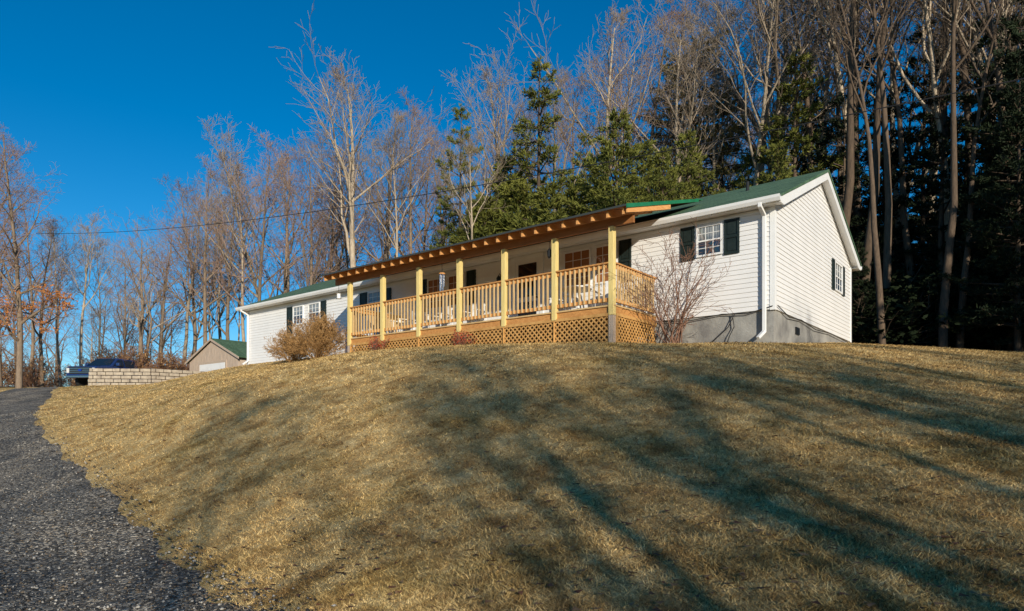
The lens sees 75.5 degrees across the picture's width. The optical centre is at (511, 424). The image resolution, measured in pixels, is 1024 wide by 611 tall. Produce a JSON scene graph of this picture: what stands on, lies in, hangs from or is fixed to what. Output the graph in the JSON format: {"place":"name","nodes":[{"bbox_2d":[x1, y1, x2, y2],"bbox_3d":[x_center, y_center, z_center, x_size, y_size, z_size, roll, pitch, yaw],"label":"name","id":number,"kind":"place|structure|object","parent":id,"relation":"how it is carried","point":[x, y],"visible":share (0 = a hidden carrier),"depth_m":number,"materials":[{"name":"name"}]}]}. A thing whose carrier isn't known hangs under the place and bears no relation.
{"place":"outdoors","nodes":[
{"label":"outdoors","id":0,"kind":"place"},
{"bbox_2d":[0,387,255,610],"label":"driveway","id":1,"kind":"structure","parent":0,"point":[16,402],"depth_m":7.72,"materials":[{"name":"grey gravel"}]},
{"bbox_2d":[65,358,156,385],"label":"pickup truck","id":2,"kind":"object","parent":1,"relation":"on","point":[80,374],"visible":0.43,"depth_m":42.40,"materials":[{"name":"blue paint"}]},
{"bbox_2d":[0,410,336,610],"bbox_3d":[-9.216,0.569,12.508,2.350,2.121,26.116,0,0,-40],"label":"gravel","id":3,"kind":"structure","parent":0,"point":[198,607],"depth_m":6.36,"materials":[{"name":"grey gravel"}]},
{"bbox_2d":[0,0,1021,386],"label":"sky","id":4,"kind":"structure","parent":0,"point":[111,93],"materials":[{"name":"blue"}]},
{"bbox_2d":[0,341,1023,610],"bbox_3d":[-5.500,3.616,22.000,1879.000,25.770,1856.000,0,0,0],"label":"ground","id":5,"kind":"structure","parent":0,"point":[222,475],"depth_m":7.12,"materials":[{"name":"brown plant"}]},
{"bbox_2d":[0,147,44,336],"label":"oak tree","id":6,"kind":"object","parent":5,"relation":"on","point":[4,308],"visible":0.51,"depth_m":42.41,"materials":[{"name":"brown plant"}]},
{"bbox_2d":[0,132,65,385],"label":"bare tree","id":7,"kind":"object","parent":5,"relation":"on","point":[1,381],"visible":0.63,"depth_m":43.96,"materials":[{"name":"brown plant"}]},
{"bbox_2d":[2,349,74,386],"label":"brush thicket","id":8,"kind":"object","parent":5,"relation":"on","point":[33,375],"visible":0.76,"depth_m":49.74,"materials":[{"name":"brown plant"}]},
{"bbox_2d":[0,123,77,387],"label":"bare tree","id":9,"kind":"object","parent":5,"relation":"on","point":[16,267],"visible":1,"depth_m":36.97,"materials":[{"name":"brown plant"}]},
{"bbox_2d":[0,187,83,365],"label":"bare tree","id":10,"kind":"object","parent":5,"relation":"on","point":[33,340],"visible":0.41,"depth_m":56.20,"materials":[{"name":"brown plant"}]},
{"bbox_2d":[1,215,88,386],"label":"bare tree","id":11,"kind":"object","parent":5,"relation":"on","point":[40,333],"visible":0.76,"depth_m":49.92,"materials":[{"name":"brown plant"}]},
{"bbox_2d":[1,212,97,386],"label":"bare tree","id":12,"kind":"object","parent":5,"relation":"on","point":[57,341],"visible":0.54,"depth_m":53.62,"materials":[{"name":"brown plant"}]},
{"bbox_2d":[11,248,98,385],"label":"bare tree","id":13,"kind":"object","parent":5,"relation":"on","point":[54,337],"visible":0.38,"depth_m":75.77,"materials":[{"name":"brown plant"}]},
{"bbox_2d":[46,209,140,365],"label":"bare tree","id":14,"kind":"object","parent":5,"relation":"on","point":[85,246],"visible":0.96,"depth_m":46.94,"materials":[{"name":"brown plant"}]},
{"bbox_2d":[52,235,145,382],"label":"bare tree","id":15,"kind":"object","parent":5,"relation":"on","point":[100,303],"visible":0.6,"depth_m":57.56,"materials":[{"name":"brown plant"}]},
{"bbox_2d":[89,233,166,352],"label":"bare tree","id":16,"kind":"object","parent":5,"relation":"on","point":[125,331],"visible":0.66,"depth_m":59.89,"materials":[{"name":"brown plant"}]},
{"bbox_2d":[88,368,206,385],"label":"retaining wall","id":17,"kind":"structure","parent":5,"relation":"on","point":[147,376],"depth_m":33.11,"materials":[{"name":"beige stone"}]},
{"bbox_2d":[90,221,208,359],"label":"bare tree","id":18,"kind":"object","parent":5,"relation":"on","point":[140,325],"visible":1,"depth_m":46.56,"materials":[{"name":"brown plant"}]},
{"bbox_2d":[107,219,223,364],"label":"bare tree","id":19,"kind":"object","parent":5,"relation":"on","point":[162,339],"visible":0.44,"depth_m":59.86,"materials":[{"name":"brown plant"}]},
{"bbox_2d":[94,154,268,344],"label":"bare tree","id":20,"kind":"object","parent":5,"relation":"on","point":[205,306],"visible":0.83,"depth_m":51.49,"materials":[{"name":"brown plant"}]},
{"bbox_2d":[136,175,251,354],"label":"bare tree","id":21,"kind":"object","parent":5,"relation":"on","point":[194,323],"visible":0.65,"depth_m":57.35,"materials":[{"name":"brown plant"}]},
{"bbox_2d":[153,186,247,359],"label":"bare tree","id":22,"kind":"object","parent":5,"relation":"on","point":[187,322],"visible":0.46,"depth_m":57.20,"materials":[{"name":"brown plant"}]},
{"bbox_2d":[185,338,246,371],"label":"garage","id":23,"kind":"structure","parent":5,"relation":"on","point":[211,354],"depth_m":43.80,"materials":[{"name":"beige"}]},
{"bbox_2d":[171,153,275,339],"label":"bare tree","id":24,"kind":"object","parent":5,"relation":"on","point":[227,305],"visible":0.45,"depth_m":55.57,"materials":[{"name":"brown plant"}]},
{"bbox_2d":[172,113,281,298],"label":"bare tree","id":25,"kind":"object","parent":5,"relation":"on","point":[220,154],"visible":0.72,"depth_m":51.62,"materials":[{"name":"brown plant"}]},
{"bbox_2d":[167,151,295,341],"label":"bare tree","id":26,"kind":"object","parent":5,"relation":"on","point":[242,256],"visible":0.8,"depth_m":49.29,"materials":[{"name":"brown plant"}]},
{"bbox_2d":[191,124,314,312],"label":"bare tree","id":27,"kind":"object","parent":5,"relation":"on","point":[259,277],"visible":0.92,"depth_m":47.48,"materials":[{"name":"brown plant"}]},
{"bbox_2d":[213,145,340,291],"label":"bare tree","id":28,"kind":"object","parent":5,"relation":"on","point":[288,283],"visible":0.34,"depth_m":59.18,"materials":[{"name":"brown plant"}]},
{"bbox_2d":[255,130,369,287],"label":"bare tree","id":29,"kind":"object","parent":5,"relation":"on","point":[310,269],"visible":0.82,"depth_m":46.74,"materials":[{"name":"brown plant"}]},
{"bbox_2d":[228,142,397,293],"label":"bare tree","id":30,"kind":"object","parent":5,"relation":"on","point":[287,251],"visible":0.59,"depth_m":50.22,"materials":[{"name":"brown plant"}]},
{"bbox_2d":[279,309,353,359],"bbox_3d":[-6.438,-2.986,22.007,3.007,1.905,2.542,0,0,0],"label":"golden brown bush","id":31,"kind":"object","parent":5,"relation":"on","point":[319,332],"visible":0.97,"depth_m":21.78,"materials":[{"name":"brown plant"}]},
{"bbox_2d":[298,135,396,270],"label":"bare tree","id":32,"kind":"object","parent":5,"relation":"on","point":[338,226],"visible":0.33,"depth_m":52.96,"materials":[{"name":"brown plant"}]},
{"bbox_2d":[302,147,400,273],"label":"bare tree","id":33,"kind":"object","parent":5,"relation":"on","point":[345,245],"visible":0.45,"depth_m":48.20,"materials":[{"name":"brown plant"}]},
{"bbox_2d":[280,142,431,283],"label":"bare tree","id":34,"kind":"object","parent":5,"relation":"on","point":[331,240],"visible":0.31,"depth_m":52.03,"materials":[{"name":"brown plant"}]},
{"bbox_2d":[285,90,459,259],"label":"bare tree","id":35,"kind":"object","parent":5,"relation":"on","point":[388,242],"visible":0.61,"depth_m":49.38,"materials":[{"name":"brown plant"}]},
{"bbox_2d":[276,5,484,267],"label":"bare tree","id":36,"kind":"object","parent":5,"relation":"on","point":[350,237],"visible":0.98,"depth_m":42.12,"materials":[{"name":"brown plant"}]},
{"bbox_2d":[296,86,466,271],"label":"bare tree","id":37,"kind":"object","parent":5,"relation":"on","point":[410,243],"visible":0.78,"depth_m":45.31,"materials":[{"name":"brown plant"}]},
{"bbox_2d":[330,117,451,256],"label":"bare tree","id":38,"kind":"object","parent":5,"relation":"on","point":[395,181],"visible":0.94,"depth_m":43.43,"materials":[{"name":"brown plant"}]},
{"bbox_2d":[369,114,471,259],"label":"bare tree","id":39,"kind":"object","parent":5,"relation":"on","point":[424,238],"visible":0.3,"depth_m":53.49,"materials":[{"name":"brown plant"}]},
{"bbox_2d":[392,131,456,254],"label":"bare tree","id":40,"kind":"object","parent":5,"relation":"on","point":[442,228],"visible":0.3,"depth_m":49.37,"materials":[{"name":"brown plant"}]},
{"bbox_2d":[434,103,484,239],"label":"pine tree","id":41,"kind":"object","parent":5,"relation":"on","point":[445,204],"visible":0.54,"depth_m":39.79,"materials":[{"name":"green plant"}]},
{"bbox_2d":[422,121,525,239],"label":"bare tree","id":42,"kind":"object","parent":5,"relation":"on","point":[470,153],"visible":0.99,"depth_m":36.40,"materials":[{"name":"brown plant"}]},
{"bbox_2d":[449,195,504,243],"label":"pine tree","id":43,"kind":"object","parent":5,"relation":"on","point":[485,229],"visible":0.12,"depth_m":37.68,"materials":[{"name":"green plant"}]},
{"bbox_2d":[465,152,533,233],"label":"pine tree","id":44,"kind":"object","parent":5,"relation":"on","point":[502,178],"visible":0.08,"depth_m":41.48,"materials":[{"name":"green plant"}]},
{"bbox_2d":[422,16,582,220],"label":"bare tree","id":45,"kind":"object","parent":5,"relation":"on","point":[485,75],"visible":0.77,"depth_m":44.68,"materials":[{"name":"brown plant"}]},
{"bbox_2d":[482,170,549,233],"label":"pine tree","id":46,"kind":"object","parent":5,"relation":"on","point":[504,202],"visible":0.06,"depth_m":38.24,"materials":[{"name":"green plant"}]},
{"bbox_2d":[33,341,1023,610],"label":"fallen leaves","id":47,"kind":"object","parent":5,"relation":"on","point":[639,519],"visible":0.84,"depth_m":4.90,"materials":[{"name":"brown plant"}]},
{"bbox_2d":[493,55,577,219],"bbox_3d":[1.320,-11.913,37.946,5.159,18.651,4.234,0,0,1],"label":"pine tree","id":48,"kind":"object","parent":5,"relation":"on","point":[548,118],"visible":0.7,"depth_m":37.64,"materials":[{"name":"green plant"}]},
{"bbox_2d":[509,179,566,229],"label":"pine tree","id":49,"kind":"object","parent":5,"relation":"on","point":[543,207],"visible":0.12,"depth_m":33.73,"materials":[{"name":"green plant"}]},
{"bbox_2d":[235,169,861,364],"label":"house","id":50,"kind":"structure","parent":5,"relation":"on","point":[787,247],"depth_m":17.23,"materials":[{"name":"plastic"}]},
{"bbox_2d":[512,252,543,316],"bbox_3d":[0.451,-3.875,19.460,1.140,2.190,0.090,0,0,39],"label":"door","id":51,"kind":"structure","parent":50,"relation":"in","point":[532,264],"depth_m":19.45,"materials":[{"name":"brown wood"}]},
{"bbox_2d":[563,247,590,286],"bbox_3d":[1.814,-4.320,18.397,0.900,1.040,0.055,0,0,39],"label":"window","id":52,"kind":"structure","parent":50,"relation":"in","point":[581,257],"depth_m":18.39,"materials":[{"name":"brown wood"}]},
{"bbox_2d":[696,222,722,257],"bbox_3d":[4.783,-4.460,16.028,0.650,0.760,0.055,0,0,39],"label":"window","id":53,"kind":"structure","parent":50,"relation":"in","point":[707,232],"depth_m":16.01,"materials":[{"name":"white glass"}]},
{"bbox_2d":[491,54,625,211],"bbox_3d":[2.453,-12.223,39.980,8.333,19.170,6.019,0,0,29],"label":"bare tree","id":54,"kind":"object","parent":5,"relation":"on","point":[563,115],"visible":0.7,"depth_m":39.60,"materials":[{"name":"brown plant"}]},
{"bbox_2d":[516,64,622,210],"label":"bare tree","id":55,"kind":"object","parent":5,"relation":"on","point":[577,95],"visible":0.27,"depth_m":47.20,"materials":[{"name":"brown plant"}]},
{"bbox_2d":[473,0,692,183],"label":"bare tree","id":56,"kind":"object","parent":5,"relation":"on","point":[621,15],"visible":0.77,"depth_m":42.59,"materials":[{"name":"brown plant"}]},
{"bbox_2d":[566,106,657,213],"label":"pine tree","id":57,"kind":"object","parent":5,"relation":"on","point":[625,194],"visible":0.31,"depth_m":33.26,"materials":[{"name":"green plant"}]},
{"bbox_2d":[541,0,736,197],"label":"bare tree","id":58,"kind":"object","parent":5,"relation":"on","point":[658,86],"visible":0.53,"depth_m":43.76,"materials":[{"name":"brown plant"}]},
{"bbox_2d":[555,0,746,197],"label":"bare tree","id":59,"kind":"object","parent":5,"relation":"on","point":[689,119],"visible":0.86,"depth_m":39.80,"materials":[{"name":"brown plant"}]},
{"bbox_2d":[596,217,733,342],"bbox_3d":[3.709,-3.259,15.843,3.004,2.949,3.367,0,0,17],"label":"bare shrub","id":60,"kind":"object","parent":5,"relation":"on","point":[679,331],"visible":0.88,"depth_m":15.55,"materials":[{"name":"brown plant"}]},
{"bbox_2d":[630,145,700,202],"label":"pine tree","id":61,"kind":"object","parent":5,"relation":"on","point":[661,181],"visible":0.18,"depth_m":32.61,"materials":[{"name":"green plant"}]},
{"bbox_2d":[631,50,718,195],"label":"pine tree","id":62,"kind":"object","parent":5,"relation":"on","point":[658,120],"visible":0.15,"depth_m":46.17,"materials":[{"name":"green plant"}]},
{"bbox_2d":[648,129,724,200],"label":"pine tree","id":63,"kind":"object","parent":5,"relation":"on","point":[693,168],"visible":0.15,"depth_m":35.63,"materials":[{"name":"green plant"}]},
{"bbox_2d":[636,30,744,194],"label":"pine tree","id":64,"kind":"object","parent":5,"relation":"on","point":[707,118],"visible":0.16,"depth_m":45.23,"materials":[{"name":"green plant"}]},
{"bbox_2d":[620,0,790,190],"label":"bare tree","id":65,"kind":"object","parent":5,"relation":"on","point":[714,106],"visible":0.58,"depth_m":42.52,"materials":[{"name":"brown plant"}]},
{"bbox_2d":[685,70,764,196],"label":"pine tree","id":66,"kind":"object","parent":5,"relation":"on","point":[734,152],"visible":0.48,"depth_m":43.28,"materials":[{"name":"green plant"}]},
{"bbox_2d":[648,0,845,181],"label":"bare tree","id":67,"kind":"object","parent":5,"relation":"on","point":[761,168],"visible":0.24,"depth_m":44.31,"materials":[{"name":"brown plant"}]},
{"bbox_2d":[721,0,822,171],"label":"bare tree","id":68,"kind":"object","parent":5,"relation":"on","point":[808,125],"visible":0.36,"depth_m":35.02,"materials":[{"name":"brown plant"}]},
{"bbox_2d":[749,140,795,186],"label":"pine tree","id":69,"kind":"object","parent":5,"relation":"on","point":[775,155],"visible":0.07,"depth_m":32.82,"materials":[{"name":"green plant"}]},
{"bbox_2d":[677,0,868,185],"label":"bare tree","id":70,"kind":"object","parent":5,"relation":"on","point":[759,143],"visible":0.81,"depth_m":34.27,"materials":[{"name":"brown plant"}]},
{"bbox_2d":[656,0,899,193],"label":"bare tree","id":71,"kind":"object","parent":5,"relation":"on","point":[776,70],"visible":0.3,"depth_m":37.82,"materials":[{"name":"brown plant"}]},
{"bbox_2d":[685,0,905,177],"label":"bare tree","id":72,"kind":"object","parent":5,"relation":"on","point":[753,142],"visible":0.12,"depth_m":43.64,"materials":[{"name":"brown plant"}]},
{"bbox_2d":[753,48,842,184],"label":"pine tree","id":73,"kind":"object","parent":5,"relation":"on","point":[794,136],"visible":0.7,"depth_m":33.59,"materials":[{"name":"green plant"}]},
{"bbox_2d":[744,0,891,143],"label":"bare tree","id":74,"kind":"object","parent":5,"relation":"on","point":[837,68],"visible":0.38,"depth_m":34.27,"materials":[{"name":"brown plant"}]},
{"bbox_2d":[720,0,928,156],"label":"bare tree","id":75,"kind":"object","parent":5,"relation":"on","point":[820,73],"visible":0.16,"depth_m":38.57,"materials":[{"name":"brown plant"}]},
{"bbox_2d":[708,0,942,203],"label":"bare tree","id":76,"kind":"object","parent":5,"relation":"on","point":[838,111],"visible":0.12,"depth_m":41.86,"materials":[{"name":"brown plant"}]},
{"bbox_2d":[809,80,881,264],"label":"pine tree","id":77,"kind":"object","parent":5,"relation":"on","point":[859,146],"visible":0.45,"depth_m":32.66,"materials":[{"name":"green plant"}]},
{"bbox_2d":[842,0,870,226],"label":"bare tree","id":78,"kind":"object","parent":5,"relation":"on","point":[848,196],"visible":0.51,"depth_m":30.63,"materials":[{"name":"brown plant"}]},
{"bbox_2d":[784,0,939,344],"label":"bare tree","id":79,"kind":"object","parent":5,"relation":"on","point":[879,291],"visible":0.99,"depth_m":27.07,"materials":[{"name":"brown plant"}]},
{"bbox_2d":[794,0,931,284],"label":"bare tree","id":80,"kind":"object","parent":5,"relation":"on","point":[909,262],"visible":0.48,"depth_m":32.15,"materials":[{"name":"brown plant"}]},
{"bbox_2d":[769,0,960,276],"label":"bare tree","id":81,"kind":"object","parent":5,"relation":"on","point":[895,192],"visible":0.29,"depth_m":34.38,"materials":[{"name":"brown plant"}]},
{"bbox_2d":[852,238,887,343],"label":"pine tree","id":82,"kind":"object","parent":5,"relation":"on","point":[863,272],"visible":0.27,"depth_m":29.73,"materials":[{"name":"green plant"}]},
{"bbox_2d":[832,40,910,244],"bbox_3d":[19.518,-12.087,36.132,4.004,17.862,4.539,0,0,42],"label":"pine tree","id":83,"kind":"object","parent":5,"relation":"on","point":[862,158],"visible":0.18,"depth_m":35.85,"materials":[{"name":"green plant"}]},
{"bbox_2d":[762,0,996,260],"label":"bare tree","id":84,"kind":"object","parent":5,"relation":"on","point":[933,170],"visible":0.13,"depth_m":37.52,"materials":[{"name":"brown plant"}]},
{"bbox_2d":[857,0,902,343],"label":"bare tree","id":85,"kind":"object","parent":5,"relation":"on","point":[887,257],"visible":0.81,"depth_m":29.27,"materials":[{"name":"brown plant"}]},
{"bbox_2d":[860,0,914,303],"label":"bare tree","id":86,"kind":"object","parent":5,"relation":"on","point":[868,247],"visible":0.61,"depth_m":29.98,"materials":[{"name":"brown plant"}]},
{"bbox_2d":[806,0,972,272],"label":"bare tree","id":87,"kind":"object","parent":5,"relation":"on","point":[933,80],"visible":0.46,"depth_m":31.23,"materials":[{"name":"brown plant"}]},
{"bbox_2d":[853,86,938,284],"bbox_3d":[18.984,-9.987,32.843,4.285,13.961,3.780,0,0,-14],"label":"pine tree","id":88,"kind":"object","parent":5,"relation":"on","point":[911,140],"visible":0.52,"depth_m":32.52,"materials":[{"name":"green plant"}]},
{"bbox_2d":[852,259,966,345],"bbox_3d":[16.672,-4.726,29.619,7.854,4.993,10.317,0,0,28],"label":"evergreen shrub","id":89,"kind":"object","parent":5,"relation":"on","point":[910,305],"visible":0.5,"depth_m":27.68,"materials":[{"name":"green plant"}]},
{"bbox_2d":[864,11,960,274],"bbox_3d":[21.588,-12.542,35.144,4.376,18.694,4.960,0,0,42],"label":"pine tree","id":90,"kind":"object","parent":5,"relation":"on","point":[914,60],"visible":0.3,"depth_m":34.88,"materials":[{"name":"green plant"}]},
{"bbox_2d":[869,10,979,282],"bbox_3d":[19.629,-11.221,31.539,5.539,16.750,4.272,0,0,-37],"label":"bare tree","id":91,"kind":"object","parent":5,"relation":"on","point":[940,220],"visible":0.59,"depth_m":30.75,"materials":[{"name":"brown plant"}]},
{"bbox_2d":[855,266,993,347],"bbox_3d":[19.725,-4.580,29.532,9.070,4.389,6.904,0,0,-4],"label":"evergreen shrub","id":92,"kind":"object","parent":5,"relation":"on","point":[952,339],"visible":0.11,"depth_m":28.48,"materials":[{"name":"green plant"}]},
{"bbox_2d":[852,263,1017,348],"bbox_3d":[18.303,-4.876,30.601,8.286,5.268,10.885,0,0,-4],"label":"evergreen shrub","id":93,"kind":"object","parent":5,"relation":"on","point":[957,316],"visible":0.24,"depth_m":27.75,"materials":[{"name":"green plant"}]},
{"bbox_2d":[891,1,996,224],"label":"pine tree","id":94,"kind":"object","parent":5,"relation":"on","point":[895,154],"visible":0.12,"depth_m":33.13,"materials":[{"name":"green plant"}]},
{"bbox_2d":[895,80,994,265],"bbox_3d":[20.009,-9.554,30.969,3.467,13.208,3.930,0,0,-23],"label":"pine tree","id":95,"kind":"object","parent":5,"relation":"on","point":[935,185],"visible":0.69,"depth_m":30.82,"materials":[{"name":"green plant"}]},
{"bbox_2d":[879,0,1016,131],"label":"bare tree","id":96,"kind":"object","parent":5,"relation":"on","point":[978,52],"visible":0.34,"depth_m":31.01,"materials":[{"name":"brown plant"}]},
{"bbox_2d":[895,0,1023,348],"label":"bare tree","id":97,"kind":"object","parent":5,"relation":"on","point":[962,295],"visible":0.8,"depth_m":27.23,"materials":[{"name":"brown plant"}]},
{"bbox_2d":[931,0,1001,346],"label":"bare tree","id":98,"kind":"object","parent":5,"relation":"on","point":[944,306],"visible":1,"depth_m":26.19,"materials":[{"name":"brown plant"}]},
{"bbox_2d":[933,185,1006,349],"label":"pine tree","id":99,"kind":"object","parent":5,"relation":"on","point":[960,255],"visible":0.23,"depth_m":28.73,"materials":[{"name":"green plant"}]},
{"bbox_2d":[937,6,1021,350],"bbox_3d":[21.893,-10.983,29.916,3.980,16.160,4.512,0,0,20],"label":"pine tree","id":100,"kind":"object","parent":5,"relation":"on","point":[973,114],"visible":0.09,"depth_m":29.99,"materials":[{"name":"green plant"}]},
{"bbox_2d":[938,48,1023,351],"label":"pine tree","id":101,"kind":"object","parent":5,"relation":"on","point":[1004,141],"visible":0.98,"depth_m":25.43,"materials":[{"name":"green plant"}]},
{"bbox_2d":[944,0,1023,351],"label":"pine tree","id":102,"kind":"object","parent":5,"relation":"on","point":[989,109],"visible":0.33,"depth_m":28.04,"materials":[{"name":"green plant"}]},
{"bbox_2d":[956,37,1023,340],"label":"pine tree","id":103,"kind":"object","parent":5,"relation":"on","point":[975,218],"visible":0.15,"depth_m":27.41,"materials":[{"name":"green plant"}]},
{"bbox_2d":[958,0,1023,211],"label":"pine tree","id":104,"kind":"object","parent":5,"relation":"on","point":[1005,56],"visible":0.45,"depth_m":26.21,"materials":[{"name":"green plant"}]},
{"bbox_2d":[970,0,1023,351],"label":"bare tree","id":105,"kind":"object","parent":5,"relation":"on","point":[999,78],"visible":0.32,"depth_m":27.22,"materials":[{"name":"brown plant"}]},
{"bbox_2d":[41,78,1023,233],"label":"power line","id":106,"kind":"object","parent":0,"point":[608,161],"visible":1,"depth_m":22.08,"materials":[{"name":"rubber"}]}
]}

